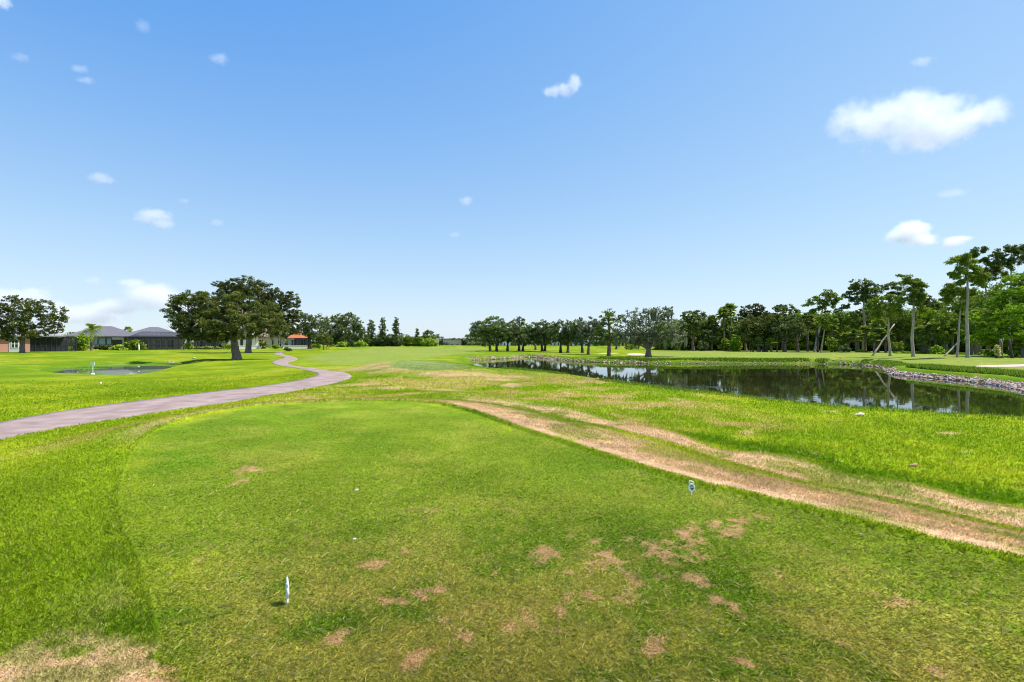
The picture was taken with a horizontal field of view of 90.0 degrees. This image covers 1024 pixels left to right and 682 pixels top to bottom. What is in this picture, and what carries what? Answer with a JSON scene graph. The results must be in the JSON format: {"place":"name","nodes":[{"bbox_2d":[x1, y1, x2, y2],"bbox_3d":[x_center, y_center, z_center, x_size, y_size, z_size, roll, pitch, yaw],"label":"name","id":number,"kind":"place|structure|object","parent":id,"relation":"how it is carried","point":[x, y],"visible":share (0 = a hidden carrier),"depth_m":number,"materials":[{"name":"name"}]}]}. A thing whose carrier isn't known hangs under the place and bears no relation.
{"place":"outdoors","nodes":[
{"label":"outdoors","id":0,"kind":"place"},
{"bbox_2d":[39,362,181,374],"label":"pond","id":1,"kind":"structure","parent":0,"point":[119,369],"depth_m":48.41,"materials":[{"name":"grey liquid"}]},
{"bbox_2d":[0,352,351,438],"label":"cart path","id":2,"kind":"structure","parent":0,"point":[32,424],"depth_m":17.61,"materials":[{"name":"concrete"}]},
{"bbox_2d":[0,341,1023,681],"bbox_3d":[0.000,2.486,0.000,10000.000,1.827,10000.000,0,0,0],"label":"ground","id":3,"kind":"structure","parent":0,"point":[28,367],"depth_m":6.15,"materials":[{"name":"green plant"}]},
{"bbox_2d":[0,295,69,352],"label":"live oak","id":4,"kind":"object","parent":3,"relation":"on","point":[9,331],"visible":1,"depth_m":81.40,"materials":[{"name":"green plant"}]},
{"bbox_2d":[0,324,76,351],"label":"house","id":5,"kind":"structure","parent":3,"relation":"on","point":[46,344],"depth_m":92.27,"materials":[{"name":"paint"}]},
{"bbox_2d":[72,333,90,350],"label":"banana shrub","id":6,"kind":"object","parent":3,"relation":"on","point":[82,343],"visible":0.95,"depth_m":98.56,"materials":[{"name":"green plant"}]},
{"bbox_2d":[78,323,103,350],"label":"coconut palm","id":7,"kind":"object","parent":3,"relation":"on","point":[90,331],"visible":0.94,"depth_m":101.79,"materials":[{"name":"green plant"}]},
{"bbox_2d":[93,344,111,349],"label":"hedge","id":8,"kind":"object","parent":3,"relation":"on","point":[103,347],"visible":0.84,"depth_m":106.07,"materials":[{"name":"green plant"}]},
{"bbox_2d":[65,326,141,349],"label":"house","id":9,"kind":"structure","parent":3,"relation":"on","point":[111,335],"depth_m":110.80,"materials":[{"name":"grey paint"}]},
{"bbox_2d":[108,344,128,349],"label":"shrub","id":10,"kind":"object","parent":3,"relation":"on","point":[117,347],"visible":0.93,"depth_m":103.22,"materials":[{"name":"green plant"}]},
{"bbox_2d":[123,338,146,349],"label":"shrub","id":11,"kind":"object","parent":3,"relation":"on","point":[133,344],"visible":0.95,"depth_m":104.75,"materials":[{"name":"green plant"}]},
{"bbox_2d":[127,327,185,349],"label":"house","id":12,"kind":"structure","parent":3,"relation":"on","point":[156,338],"depth_m":116.40,"materials":[{"name":"beige paint"}]},
{"bbox_2d":[194,338,221,346],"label":"house","id":13,"kind":"structure","parent":3,"relation":"on","point":[201,343],"depth_m":123.70,"materials":[{"name":"grey paint"}]},
{"bbox_2d":[159,289,290,359],"bbox_3d":[-33.568,-1.904,60.043,14.349,8.488,8.228,0,0,0],"label":"live oak","id":14,"kind":"object","parent":3,"relation":"on","point":[209,327],"visible":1,"depth_m":59.51,"materials":[{"name":"green plant"}]},
{"bbox_2d":[228,333,257,345],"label":"house","id":15,"kind":"structure","parent":3,"relation":"on","point":[241,342],"depth_m":132.38,"materials":[{"name":"white paint"}]},
{"bbox_2d":[209,275,304,352],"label":"live oak","id":16,"kind":"object","parent":3,"relation":"on","point":[247,289],"visible":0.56,"depth_m":90.34,"materials":[{"name":"green plant"}]},
{"bbox_2d":[258,328,284,347],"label":"house","id":17,"kind":"structure","parent":3,"relation":"on","point":[274,341],"depth_m":135.70,"materials":[{"name":"beige paint"}]},
{"bbox_2d":[283,345,307,348],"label":"garden wall","id":18,"kind":"structure","parent":3,"relation":"on","point":[298,346],"depth_m":126.02,"materials":[{"name":"white paint"}]},
{"bbox_2d":[287,331,307,344],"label":"house","id":19,"kind":"structure","parent":3,"relation":"on","point":[298,339],"depth_m":135.20,"materials":[{"name":"grey paint"}]},
{"bbox_2d":[292,312,325,348],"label":"live oak","id":20,"kind":"object","parent":3,"relation":"on","point":[308,327],"visible":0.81,"depth_m":121.50,"materials":[{"name":"green plant"}]},
{"bbox_2d":[314,333,332,349],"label":"young tree","id":21,"kind":"object","parent":3,"relation":"on","point":[324,340],"visible":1,"depth_m":111.19,"materials":[{"name":"green plant"}]},
{"bbox_2d":[313,313,359,346],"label":"live oak","id":22,"kind":"object","parent":3,"relation":"on","point":[338,334],"visible":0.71,"depth_m":148.79,"materials":[{"name":"green plant"}]},
{"bbox_2d":[38,326,653,345],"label":"distant hedgerow","id":23,"kind":"object","parent":3,"relation":"on","point":[464,342],"visible":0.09,"depth_m":191.99,"materials":[{"name":"green plant"}]},
{"bbox_2d":[340,312,369,346],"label":"live oak","id":24,"kind":"object","parent":3,"relation":"on","point":[358,334],"visible":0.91,"depth_m":145.38,"materials":[{"name":"green plant"}]},
{"bbox_2d":[365,319,376,346],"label":"cedar","id":25,"kind":"object","parent":3,"relation":"on","point":[370,324],"visible":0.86,"depth_m":151.69,"materials":[{"name":"green plant"}]},
{"bbox_2d":[378,317,388,346],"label":"cedar","id":26,"kind":"object","parent":3,"relation":"on","point":[382,334],"visible":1,"depth_m":151.64,"materials":[{"name":"green plant"}]},
{"bbox_2d":[384,335,405,345],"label":"bush","id":27,"kind":"object","parent":3,"relation":"on","point":[390,343],"visible":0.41,"depth_m":153.59,"materials":[{"name":"green plant"}]},
{"bbox_2d":[391,317,402,345],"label":"cedar","id":28,"kind":"object","parent":3,"relation":"on","point":[395,324],"visible":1,"depth_m":151.62,"materials":[{"name":"green plant"}]},
{"bbox_2d":[403,335,415,345],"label":"bush","id":29,"kind":"object","parent":3,"relation":"on","point":[408,341],"visible":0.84,"depth_m":154.25,"materials":[{"name":"green plant"}]},
{"bbox_2d":[420,336,438,346],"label":"bush","id":30,"kind":"object","parent":3,"relation":"on","point":[429,342],"visible":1,"depth_m":147.37,"materials":[{"name":"green plant"}]},
{"bbox_2d":[443,339,460,344],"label":"house","id":31,"kind":"structure","parent":3,"relation":"on","point":[454,342],"depth_m":205.00,"materials":[{"name":"beige paint"}]},
{"bbox_2d":[468,317,498,351],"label":"oak tree","id":32,"kind":"object","parent":3,"relation":"on","point":[479,332],"visible":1,"depth_m":97.79,"materials":[{"name":"green plant"}]},
{"bbox_2d":[483,315,512,350],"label":"oak tree","id":33,"kind":"object","parent":3,"relation":"on","point":[500,328],"visible":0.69,"depth_m":99.45,"materials":[{"name":"green plant"}]},
{"bbox_2d":[494,320,522,350],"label":"oak tree","id":34,"kind":"object","parent":3,"relation":"on","point":[515,328],"visible":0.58,"depth_m":101.44,"materials":[{"name":"green plant"}]},
{"bbox_2d":[509,326,527,350],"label":"oak tree","id":35,"kind":"object","parent":3,"relation":"on","point":[512,342],"visible":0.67,"depth_m":102.40,"materials":[{"name":"green plant"}]},
{"bbox_2d":[512,316,527,348],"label":"pine tree","id":36,"kind":"object","parent":3,"relation":"on","point":[517,321],"visible":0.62,"depth_m":117.90,"materials":[{"name":"green plant"}]},
{"bbox_2d":[516,326,534,350],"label":"oak tree","id":37,"kind":"object","parent":3,"relation":"on","point":[526,341],"visible":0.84,"depth_m":102.59,"materials":[{"name":"green plant"}]},
{"bbox_2d":[526,319,550,350],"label":"oak tree","id":38,"kind":"object","parent":3,"relation":"on","point":[538,337],"visible":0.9,"depth_m":102.14,"materials":[{"name":"green plant"}]},
{"bbox_2d":[538,321,559,350],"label":"oak tree","id":39,"kind":"object","parent":3,"relation":"on","point":[550,327],"visible":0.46,"depth_m":102.97,"materials":[{"name":"green plant"}]},
{"bbox_2d":[547,319,572,352],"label":"oak tree","id":40,"kind":"object","parent":3,"relation":"on","point":[555,331],"visible":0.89,"depth_m":93.80,"materials":[{"name":"green plant"}]},
{"bbox_2d":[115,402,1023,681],"bbox_3d":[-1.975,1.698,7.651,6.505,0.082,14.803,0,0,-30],"label":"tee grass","id":41,"kind":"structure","parent":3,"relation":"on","point":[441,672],"depth_m":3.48,"materials":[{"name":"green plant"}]},
{"bbox_2d":[0,444,1023,681],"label":"grass clippings","id":42,"kind":"object","parent":41,"relation":"on","point":[606,653],"depth_m":3.33,"materials":[{"name":"green plant"}]},
{"bbox_2d":[560,319,578,352],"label":"oak tree","id":43,"kind":"object","parent":3,"relation":"on","point":[566,338],"visible":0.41,"depth_m":93.93,"materials":[{"name":"green plant"}]},
{"bbox_2d":[567,317,591,352],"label":"oak tree","id":44,"kind":"object","parent":3,"relation":"on","point":[573,328],"visible":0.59,"depth_m":91.82,"materials":[{"name":"green plant"}]},
{"bbox_2d":[574,316,605,354],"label":"oak tree","id":45,"kind":"object","parent":3,"relation":"on","point":[587,333],"visible":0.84,"depth_m":82.79,"materials":[{"name":"green plant"}]},
{"bbox_2d":[592,308,622,355],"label":"pine tree","id":46,"kind":"object","parent":3,"relation":"on","point":[608,337],"visible":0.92,"depth_m":74.12,"materials":[{"name":"green plant"}]},
{"bbox_2d":[612,306,687,356],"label":"live oak","id":47,"kind":"object","parent":3,"relation":"on","point":[644,334],"visible":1,"depth_m":70.98,"materials":[{"name":"green plant"}]},
{"bbox_2d":[677,310,706,350],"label":"broadleaf tree","id":48,"kind":"object","parent":3,"relation":"on","point":[690,327],"visible":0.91,"depth_m":97.59,"materials":[{"name":"green plant"}]},
{"bbox_2d":[696,340,708,350],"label":"bush","id":49,"kind":"object","parent":3,"relation":"on","point":[702,345],"visible":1,"depth_m":96.68,"materials":[{"name":"green plant"}]},
{"bbox_2d":[692,314,719,350],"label":"broadleaf tree","id":50,"kind":"object","parent":3,"relation":"on","point":[705,333],"visible":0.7,"depth_m":99.13,"materials":[{"name":"green plant"}]},
{"bbox_2d":[707,314,717,350],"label":"cabbage palm","id":51,"kind":"object","parent":3,"relation":"on","point":[712,318],"visible":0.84,"depth_m":99.59,"materials":[{"name":"green plant"}]},
{"bbox_2d":[716,306,731,350],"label":"cabbage palm","id":52,"kind":"object","parent":3,"relation":"on","point":[723,310],"visible":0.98,"depth_m":99.85,"materials":[{"name":"green plant"}]},
{"bbox_2d":[718,338,729,350],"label":"bush","id":53,"kind":"object","parent":3,"relation":"on","point":[724,342],"visible":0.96,"depth_m":95.70,"materials":[{"name":"green plant"}]},
{"bbox_2d":[713,313,744,349],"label":"broadleaf tree","id":54,"kind":"object","parent":3,"relation":"on","point":[727,321],"visible":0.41,"depth_m":103.29,"materials":[{"name":"green plant"}]},
{"bbox_2d":[725,302,737,350],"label":"cabbage palm","id":55,"kind":"object","parent":3,"relation":"on","point":[732,307],"visible":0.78,"depth_m":100.58,"materials":[{"name":"green plant"}]},
{"bbox_2d":[728,334,742,350],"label":"bush","id":56,"kind":"object","parent":3,"relation":"on","point":[736,344],"visible":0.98,"depth_m":94.72,"materials":[{"name":"green plant"}]},
{"bbox_2d":[726,319,747,350],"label":"broadleaf tree","id":57,"kind":"object","parent":3,"relation":"on","point":[732,328],"visible":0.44,"depth_m":99.86,"materials":[{"name":"green plant"}]},
{"bbox_2d":[466,354,1023,388],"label":"riprap","id":58,"kind":"object","parent":3,"relation":"on","point":[894,368],"visible":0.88,"depth_m":58.82,"materials":[{"name":"grey stone"}]},
{"bbox_2d":[472,356,1023,420],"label":"bank grass","id":59,"kind":"structure","parent":3,"relation":"on","point":[885,363],"depth_m":35.90,"materials":[{"name":"green plant"}]},
{"bbox_2d":[738,303,770,349],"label":"broadleaf tree","id":60,"kind":"object","parent":3,"relation":"on","point":[744,314],"visible":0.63,"depth_m":102.36,"materials":[{"name":"green plant"}]},
{"bbox_2d":[753,337,763,351],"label":"cabbage palm","id":61,"kind":"object","parent":3,"relation":"on","point":[758,344],"visible":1,"depth_m":89.81,"materials":[{"name":"green plant"}]},
{"bbox_2d":[735,312,785,351],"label":"broadleaf tree","id":62,"kind":"object","parent":3,"relation":"on","point":[756,328],"visible":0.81,"depth_m":91.31,"materials":[{"name":"green plant"}]},
{"bbox_2d":[764,337,777,351],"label":"cabbage palm","id":63,"kind":"object","parent":3,"relation":"on","point":[772,342],"visible":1,"depth_m":88.81,"materials":[{"name":"green plant"}]},
{"bbox_2d":[771,304,800,349],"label":"pine tree","id":64,"kind":"object","parent":3,"relation":"on","point":[777,308],"visible":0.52,"depth_m":101.36,"materials":[{"name":"green plant"}]},
{"bbox_2d":[764,314,808,351],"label":"broadleaf tree","id":65,"kind":"object","parent":3,"relation":"on","point":[789,327],"visible":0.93,"depth_m":89.39,"materials":[{"name":"green plant"}]},
{"bbox_2d":[799,312,816,351],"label":"cabbage palm","id":66,"kind":"object","parent":3,"relation":"on","point":[807,320],"visible":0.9,"depth_m":91.80,"materials":[{"name":"green plant"}]},
{"bbox_2d":[801,289,842,351],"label":"pine tree","id":67,"kind":"object","parent":3,"relation":"on","point":[828,296],"visible":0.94,"depth_m":86.82,"materials":[{"name":"green plant"}]},
{"bbox_2d":[815,312,839,352],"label":"pine tree","id":68,"kind":"object","parent":3,"relation":"on","point":[825,323],"visible":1,"depth_m":83.72,"materials":[{"name":"green plant"}]},
{"bbox_2d":[825,324,838,344],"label":"cabbage palm","id":69,"kind":"object","parent":3,"relation":"on","point":[833,329],"visible":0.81,"depth_m":87.58,"materials":[{"name":"green plant"}]},
{"bbox_2d":[825,337,840,351],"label":"bush","id":70,"kind":"object","parent":3,"relation":"on","point":[834,346],"visible":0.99,"depth_m":85.81,"materials":[{"name":"green plant"}]},
{"bbox_2d":[648,281,1023,352],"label":"undergrowth","id":71,"kind":"object","parent":3,"relation":"on","point":[974,300],"visible":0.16,"depth_m":97.80,"materials":[{"name":"green plant"}]},
{"bbox_2d":[821,309,858,351],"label":"broadleaf tree","id":72,"kind":"object","parent":3,"relation":"on","point":[844,321],"visible":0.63,"depth_m":91.23,"materials":[{"name":"green plant"}]},
{"bbox_2d":[840,331,858,351],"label":"cabbage palm","id":73,"kind":"object","parent":3,"relation":"on","point":[845,336],"visible":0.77,"depth_m":85.85,"materials":[{"name":"green plant"}]},
{"bbox_2d":[848,328,865,350],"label":"cabbage palm","id":74,"kind":"object","parent":3,"relation":"on","point":[856,333],"visible":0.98,"depth_m":84.77,"materials":[{"name":"green plant"}]},
{"bbox_2d":[834,278,884,349],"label":"pine tree","id":75,"kind":"object","parent":3,"relation":"on","point":[865,292],"visible":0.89,"depth_m":91.76,"materials":[{"name":"green plant"}]},
{"bbox_2d":[847,308,873,350],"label":"broadleaf tree","id":76,"kind":"object","parent":3,"relation":"on","point":[860,320],"visible":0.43,"depth_m":95.36,"materials":[{"name":"green plant"}]},
{"bbox_2d":[859,325,870,350],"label":"cabbage palm","id":77,"kind":"object","parent":3,"relation":"on","point":[867,328],"visible":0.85,"depth_m":87.83,"materials":[{"name":"green plant"}]},
{"bbox_2d":[866,332,881,351],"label":"cabbage palm","id":78,"kind":"object","parent":3,"relation":"on","point":[872,338],"visible":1,"depth_m":82.82,"materials":[{"name":"green plant"}]},
{"bbox_2d":[868,318,887,352],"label":"cabbage palm","id":79,"kind":"object","parent":3,"relation":"on","point":[878,328],"visible":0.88,"depth_m":83.77,"materials":[{"name":"green plant"}]},
{"bbox_2d":[862,294,902,355],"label":"pine tree","id":80,"kind":"object","parent":3,"relation":"on","point":[878,309],"visible":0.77,"depth_m":67.36,"materials":[{"name":"green plant"}]},
{"bbox_2d":[879,329,894,352],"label":"cabbage palm","id":81,"kind":"object","parent":3,"relation":"on","point":[882,336],"visible":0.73,"depth_m":82.80,"materials":[{"name":"green plant"}]},
{"bbox_2d":[880,281,905,298],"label":"pine tree","id":82,"kind":"object","parent":3,"relation":"on","point":[892,284],"visible":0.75,"depth_m":97.82,"materials":[{"name":"green plant"}]},
{"bbox_2d":[890,321,903,352],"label":"cabbage palm","id":83,"kind":"object","parent":3,"relation":"on","point":[894,327],"visible":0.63,"depth_m":83.72,"materials":[{"name":"green plant"}]},
{"bbox_2d":[891,341,904,351],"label":"bush","id":84,"kind":"object","parent":3,"relation":"on","point":[896,345],"visible":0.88,"depth_m":80.93,"materials":[{"name":"green plant"}]},
{"bbox_2d":[881,310,924,352],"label":"broadleaf tree","id":85,"kind":"object","parent":3,"relation":"on","point":[907,328],"visible":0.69,"depth_m":83.30,"materials":[{"name":"green plant"}]},
{"bbox_2d":[886,273,929,356],"bbox_3d":[48.762,-3.130,62.990,4.956,10.411,1.704,0,0,0],"label":"pine tree","id":86,"kind":"object","parent":3,"relation":"on","point":[916,290],"visible":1,"depth_m":62.83,"materials":[{"name":"green plant"}]},
{"bbox_2d":[910,324,930,349],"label":"cabbage palm","id":87,"kind":"object","parent":3,"relation":"on","point":[921,329],"visible":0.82,"depth_m":79.52,"materials":[{"name":"green plant"}]},
{"bbox_2d":[915,335,930,350],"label":"cabbage palm","id":88,"kind":"object","parent":3,"relation":"on","point":[923,344],"visible":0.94,"depth_m":78.63,"materials":[{"name":"green plant"}]},
{"bbox_2d":[909,307,944,352],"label":"broadleaf tree","id":89,"kind":"object","parent":3,"relation":"on","point":[925,317],"visible":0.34,"depth_m":83.80,"materials":[{"name":"green plant"}]},
{"bbox_2d":[922,295,941,309],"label":"broadleaf tree","id":90,"kind":"object","parent":3,"relation":"on","point":[928,303],"visible":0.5,"depth_m":94.40,"materials":[{"name":"green plant"}]},
{"bbox_2d":[924,322,939,345],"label":"cabbage palm","id":91,"kind":"object","parent":3,"relation":"on","point":[931,324],"visible":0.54,"depth_m":78.85,"materials":[{"name":"green plant"}]},
{"bbox_2d":[928,345,945,353],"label":"bush","id":92,"kind":"object","parent":3,"relation":"on","point":[935,349],"visible":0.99,"depth_m":73.84,"materials":[{"name":"green plant"}]},
{"bbox_2d":[930,310,964,353],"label":"broadleaf tree","id":93,"kind":"object","parent":3,"relation":"on","point":[942,324],"visible":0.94,"depth_m":75.65,"materials":[{"name":"green plant"}]},
{"bbox_2d":[938,282,979,356],"bbox_3d":[51.313,-2.391,58.863,4.438,8.830,1.640,0,0,0],"label":"pine tree","id":94,"kind":"object","parent":3,"relation":"on","point":[949,293],"visible":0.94,"depth_m":58.73,"materials":[{"name":"green plant"}]},
{"bbox_2d":[943,252,991,357],"bbox_3d":[51.489,-3.996,57.852,5.329,12.052,1.525,0,0,0],"label":"pine tree","id":95,"kind":"object","parent":3,"relation":"on","point":[977,276],"visible":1,"depth_m":57.67,"materials":[{"name":"green plant"}]},
{"bbox_2d":[961,331,975,354],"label":"cabbage palm","id":96,"kind":"object","parent":3,"relation":"on","point":[971,346],"visible":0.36,"depth_m":70.86,"materials":[{"name":"green plant"}]},
{"bbox_2d":[968,309,982,354],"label":"cabbage palm","id":97,"kind":"object","parent":3,"relation":"on","point":[975,345],"visible":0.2,"depth_m":71.88,"materials":[{"name":"green plant"}]},
{"bbox_2d":[969,321,986,354],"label":"cabbage palm","id":98,"kind":"object","parent":3,"relation":"on","point":[978,346],"visible":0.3,"depth_m":69.93,"materials":[{"name":"green plant"}]},
{"bbox_2d":[962,301,998,348],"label":"broadleaf tree","id":99,"kind":"object","parent":3,"relation":"on","point":[988,311],"visible":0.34,"depth_m":77.28,"materials":[{"name":"green plant"}]},
{"bbox_2d":[970,246,1008,347],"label":"pine tree","id":100,"kind":"object","parent":3,"relation":"on","point":[995,271],"visible":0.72,"depth_m":77.83,"materials":[{"name":"green plant"}]},
{"bbox_2d":[961,271,1023,347],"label":"bald cypress","id":101,"kind":"object","parent":3,"relation":"on","point":[1012,316],"visible":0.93,"depth_m":62.55,"materials":[{"name":"green plant"}]},
{"bbox_2d":[976,364,1023,366],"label":"sand bunker","id":102,"kind":"object","parent":3,"relation":"on","point":[1016,365],"visible":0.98,"depth_m":43.08},
{"bbox_2d":[989,244,1023,349],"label":"pine tree","id":103,"kind":"object","parent":3,"relation":"on","point":[1015,250],"visible":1,"depth_m":75.83,"materials":[{"name":"green plant"}]},
{"bbox_2d":[1015,337,1023,356],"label":"cabbage palm","id":104,"kind":"object","parent":3,"relation":"on","point":[1021,346],"visible":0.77,"depth_m":59.89,"materials":[{"name":"green plant"}]},
{"bbox_2d":[0,0,1023,340],"label":"sky","id":105,"kind":"structure","parent":0,"point":[442,167],"materials":[{"name":"blue"}]},
{"bbox_2d":[472,357,1023,416],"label":"pond","id":106,"kind":"structure","parent":0,"point":[851,385],"depth_m":32.53,"materials":[{"name":"black liquid"}]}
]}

